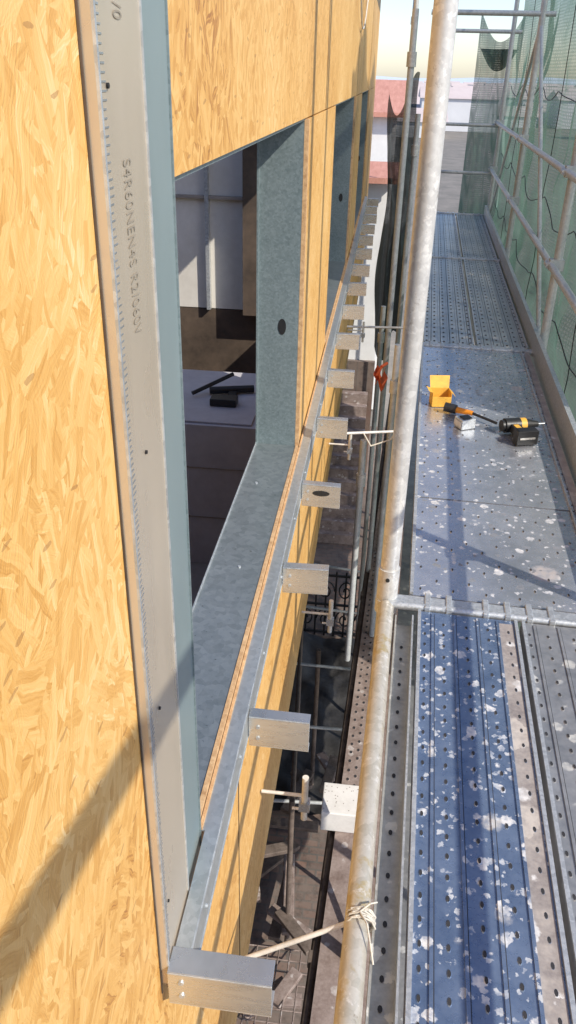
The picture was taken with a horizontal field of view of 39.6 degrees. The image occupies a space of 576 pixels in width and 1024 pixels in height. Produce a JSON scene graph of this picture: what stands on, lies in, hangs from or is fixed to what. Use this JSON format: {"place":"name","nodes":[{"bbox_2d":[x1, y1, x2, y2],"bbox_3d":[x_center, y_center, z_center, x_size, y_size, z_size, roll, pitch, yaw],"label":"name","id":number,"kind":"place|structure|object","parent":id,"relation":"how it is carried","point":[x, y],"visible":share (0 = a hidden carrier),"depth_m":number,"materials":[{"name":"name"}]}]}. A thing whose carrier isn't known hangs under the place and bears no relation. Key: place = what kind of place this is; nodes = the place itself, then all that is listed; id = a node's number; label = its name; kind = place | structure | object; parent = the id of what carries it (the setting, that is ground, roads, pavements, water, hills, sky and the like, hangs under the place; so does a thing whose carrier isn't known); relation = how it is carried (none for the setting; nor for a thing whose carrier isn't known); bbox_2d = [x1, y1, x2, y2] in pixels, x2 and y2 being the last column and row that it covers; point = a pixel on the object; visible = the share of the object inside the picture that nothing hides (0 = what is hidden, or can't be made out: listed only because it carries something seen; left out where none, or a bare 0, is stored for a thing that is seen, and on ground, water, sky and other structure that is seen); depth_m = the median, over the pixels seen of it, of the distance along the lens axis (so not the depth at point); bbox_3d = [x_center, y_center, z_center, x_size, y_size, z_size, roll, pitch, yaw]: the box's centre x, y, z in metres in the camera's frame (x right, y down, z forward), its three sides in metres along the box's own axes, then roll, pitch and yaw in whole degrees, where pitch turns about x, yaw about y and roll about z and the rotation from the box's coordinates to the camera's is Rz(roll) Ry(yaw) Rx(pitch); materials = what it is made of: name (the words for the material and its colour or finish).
{"place":"outdoors","nodes":[
{"label":"outdoors","id":0,"kind":"place"},
{"bbox_2d":[175,196,366,949],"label":"sill track","id":1,"kind":"structure","parent":0,"point":[217,812],"depth_m":1.58,"materials":[{"name":"grey metal"}]},
{"bbox_2d":[236,426,404,1023],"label":"paved yard","id":2,"kind":"structure","parent":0,"point":[309,855],"depth_m":7.56,"materials":[{"name":"brick"}]},
{"bbox_2d":[240,751,337,1021],"bbox_3d":[-0.024,3.084,7.320,0.920,0.495,3.121,4,29,5],"label":"timber pile","id":3,"kind":"object","parent":2,"relation":"on","point":[283,923],"visible":0.63,"depth_m":7.01,"materials":[{"name":"wood"}]},
{"bbox_2d":[237,944,306,1023],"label":"wire sheet","id":4,"kind":"object","parent":3,"relation":"on","point":[273,983],"visible":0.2,"depth_m":6.09,"materials":[{"name":"grey metal"}]},
{"bbox_2d":[272,631,354,814],"bbox_3d":[0.123,2.307,9.310,1.900,0.178,2.900,4,29,5],"label":"dark tarpaulin","id":5,"kind":"object","parent":2,"relation":"on","point":[333,687],"visible":0.23,"depth_m":9.43,"materials":[{"name":"black plastic"}]},
{"bbox_2d":[273,563,364,950],"bbox_3d":[0.064,2.090,7.935,1.404,1.814,3.535,4,29,5],"label":"trestle frame","id":6,"kind":"object","parent":2,"relation":"on","point":[291,801],"visible":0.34,"depth_m":7.16,"materials":[{"name":"metal"}]},
{"bbox_2d":[303,571,359,637],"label":"wrought iron gate","id":7,"kind":"structure","parent":2,"relation":"on","point":[335,605],"depth_m":10.44,"materials":[{"name":"black metal"}]},
{"bbox_2d":[317,390,367,544],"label":"brick steps","id":8,"kind":"structure","parent":2,"relation":"on","point":[336,526],"depth_m":13.00,"materials":[{"name":"brown brick"}]},
{"bbox_2d":[343,359,374,491],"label":"brick plinth","id":9,"kind":"structure","parent":2,"relation":"on","point":[363,376],"depth_m":13.42,"materials":[{"name":"brown brick"}]},
{"bbox_2d":[245,0,575,1023],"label":"scaffold","id":10,"kind":"object","parent":2,"relation":"on","point":[447,890],"visible":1,"depth_m":2.48,"materials":[{"name":"metal"}]},
{"bbox_2d":[320,782,358,832],"bbox_3d":[0.289,1.597,4.327,0.210,0.136,0.210,4,29,5],"label":"aerated concrete block","id":11,"kind":"object","parent":10,"relation":"attached to","point":[339,807],"depth_m":4.26,"materials":[{"name":"white concrete"}]},
{"bbox_2d":[373,362,387,391],"bbox_3d":[0.606,-0.879,5.190,0.078,0.179,0.090,24,36,35],"label":"red rag","id":12,"kind":"object","parent":10,"relation":"attached to","point":[382,380],"visible":1,"depth_m":5.18,"materials":[{"name":"fabric"}]},
{"bbox_2d":[374,72,419,359],"bbox_3d":[1.159,-3.081,8.708,0.345,3.000,0.261,4,29,5],"label":"gathered net","id":13,"kind":"object","parent":10,"relation":"attached to","point":[384,257],"visible":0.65,"depth_m":8.62,"materials":[{"name":"black"}]},
{"bbox_2d":[427,375,455,406],"bbox_3d":[0.817,-0.648,4.286,0.147,0.138,0.110,0,29,-2],"label":"yellow carton box","id":14,"kind":"object","parent":10,"relation":"on","point":[441,392],"visible":0.91,"depth_m":4.30,"materials":[{"name":"yellow cardboard"}]},
{"bbox_2d":[454,414,475,429],"bbox_3d":[0.886,-0.453,4.018,0.085,0.056,0.070,-10,31,-20],"label":"box","id":15,"kind":"object","parent":10,"relation":"on","point":[464,422],"visible":1,"depth_m":4.00,"materials":[{"name":"silver metal"}]},
{"bbox_2d":[443,402,496,423],"bbox_3d":[0.943,-0.507,4.122,0.309,0.053,0.060,21,34,32],"label":"screwdriver","id":16,"kind":"object","parent":10,"relation":"on","point":[451,408],"visible":1,"depth_m":4.15,"materials":[{"name":"orange plastic"}]},
{"bbox_2d":[457,0,575,630],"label":"debris net","id":17,"kind":"object","parent":10,"relation":"attached to","point":[492,53],"visible":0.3,"depth_m":7.43,"materials":[{"name":"green fabric"}]},
{"bbox_2d":[499,418,544,445],"bbox_3d":[1.179,-0.402,3.914,0.232,0.073,0.207,-4,29,-10],"label":"cordless drill","id":18,"kind":"object","parent":10,"relation":"on","point":[524,431],"visible":1,"depth_m":3.85,"materials":[{"name":"black plastic"}]},
{"bbox_2d":[495,0,575,393],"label":"net cord","id":19,"kind":"object","parent":10,"relation":"attached to","point":[544,197],"visible":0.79,"depth_m":6.07,"materials":[{"name":"fabric"}]},
{"bbox_2d":[348,183,387,360],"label":"walls","id":20,"kind":"structure","parent":0,"point":[366,351],"depth_m":12.81,"materials":[{"name":"white paint"}]},
{"bbox_2d":[369,161,387,183],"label":"tiled roof","id":21,"kind":"structure","parent":20,"relation":"on","point":[378,173],"depth_m":12.20,"materials":[{"name":"tile"}]},
{"bbox_2d":[370,131,474,426],"bbox_3d":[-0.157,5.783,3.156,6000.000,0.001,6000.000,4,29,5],"label":"ground","id":22,"kind":"structure","parent":0,"point":[454,149],"depth_m":54.69,"materials":[{"name":"grey concrete"}]},
{"bbox_2d":[370,117,386,408],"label":"walls","id":23,"kind":"structure","parent":22,"relation":"on","point":[379,143],"depth_m":15.39,"materials":[{"name":"white paint"}]},
{"bbox_2d":[373,79,405,116],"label":"tiled roof","id":24,"kind":"structure","parent":23,"relation":"on","point":[395,90],"depth_m":16.15,"materials":[{"name":"tile"}]},
{"bbox_2d":[379,79,575,137],"bbox_3d":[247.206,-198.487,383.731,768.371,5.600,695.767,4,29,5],"label":"distant town","id":25,"kind":"object","parent":22,"relation":"on","point":[459,102],"visible":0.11,"depth_m":113.99},
{"bbox_2d":[376,0,555,77],"label":"sky","id":26,"kind":"structure","parent":0,"point":[395,15],"materials":[{"name":"white"}]},
{"bbox_2d":[376,76,572,82],"bbox_3d":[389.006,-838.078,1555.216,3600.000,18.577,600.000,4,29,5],"label":"hills","id":27,"kind":"structure","parent":0,"point":[461,80],"depth_m":1458.32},
{"bbox_3d":[-2.653,1.497,6.207,2.430,4.380,12.000,4,29,5],"label":"ground floor wall","id":28,"kind":"object","parent":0,"visible":0},
{"bbox_2d":[175,143,256,606],"bbox_3d":[-1.805,-1.686,4.367,3.960,2.870,12.200,4,29,5],"label":"room interior","id":29,"kind":"object","parent":28,"relation":"on","point":[216,212],"visible":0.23,"depth_m":4.43,"materials":[{"name":"white paint"}]},
{"bbox_2d":[0,0,380,1023],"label":"osb cladding","id":30,"kind":"structure","parent":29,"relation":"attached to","point":[78,938],"depth_m":0.67,"materials":[{"name":"beige wood"}]},
{"bbox_2d":[75,0,201,993],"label":"vertical stud","id":31,"kind":"object","parent":30,"relation":"attached to","point":[125,72],"visible":1,"depth_m":0.77,"materials":[{"name":"metal"}]},
{"bbox_2d":[112,1,121,18],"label":"printed lettering","id":32,"kind":"object","parent":31,"relation":"attached to","point":[114,11],"visible":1,"depth_m":0.60,"materials":[{"name":"grey paint"}]},
{"bbox_2d":[124,159,141,332],"bbox_3d":[-0.131,-0.222,0.679,0.001,0.143,0.021,4,29,5],"label":"printed lettering","id":33,"kind":"object","parent":31,"relation":"attached to","point":[131,227],"visible":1,"depth_m":0.67,"materials":[{"name":"grey paint"}]},
{"bbox_2d":[175,90,369,815],"bbox_3d":[0.223,-1.622,4.171,0.136,0.946,7.177,4,29,5],"label":"window lining","id":34,"kind":"object","parent":30,"relation":"attached to","point":[225,605],"depth_m":2.23,"materials":[{"name":"grey metal"}]},
{"bbox_2d":[167,198,378,1016],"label":"sill brackets","id":35,"kind":"object","parent":30,"relation":"attached to","point":[220,981],"visible":0.99,"depth_m":1.53,"materials":[{"name":"silver metal"}]},
{"bbox_2d":[238,0,374,954],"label":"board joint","id":36,"kind":"object","parent":30,"relation":"attached to","point":[318,529],"visible":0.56,"depth_m":1.99,"materials":[{"name":"brown wood"}]},
{"bbox_2d":[360,0,368,28],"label":"loose cable","id":37,"kind":"object","parent":30,"relation":"attached to","point":[363,27],"visible":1,"depth_m":4.69,"materials":[{"name":"white plastic"}]},
{"bbox_2d":[182,369,255,563],"bbox_3d":[-0.704,-0.262,3.959,1.240,0.714,0.704,4,29,5],"label":"insulation stack","id":38,"kind":"object","parent":29,"relation":"on","point":[220,442],"visible":0.12,"depth_m":3.58,"materials":[{"name":"grey"}]},
{"bbox_2d":[191,372,253,407],"bbox_3d":[-0.268,-0.565,3.709,0.277,0.074,0.238,-21,36,-35],"label":"hand tool","id":39,"kind":"object","parent":38,"relation":"on","point":[219,399],"visible":1,"depth_m":3.74,"materials":[{"name":"black plastic"}]}
]}

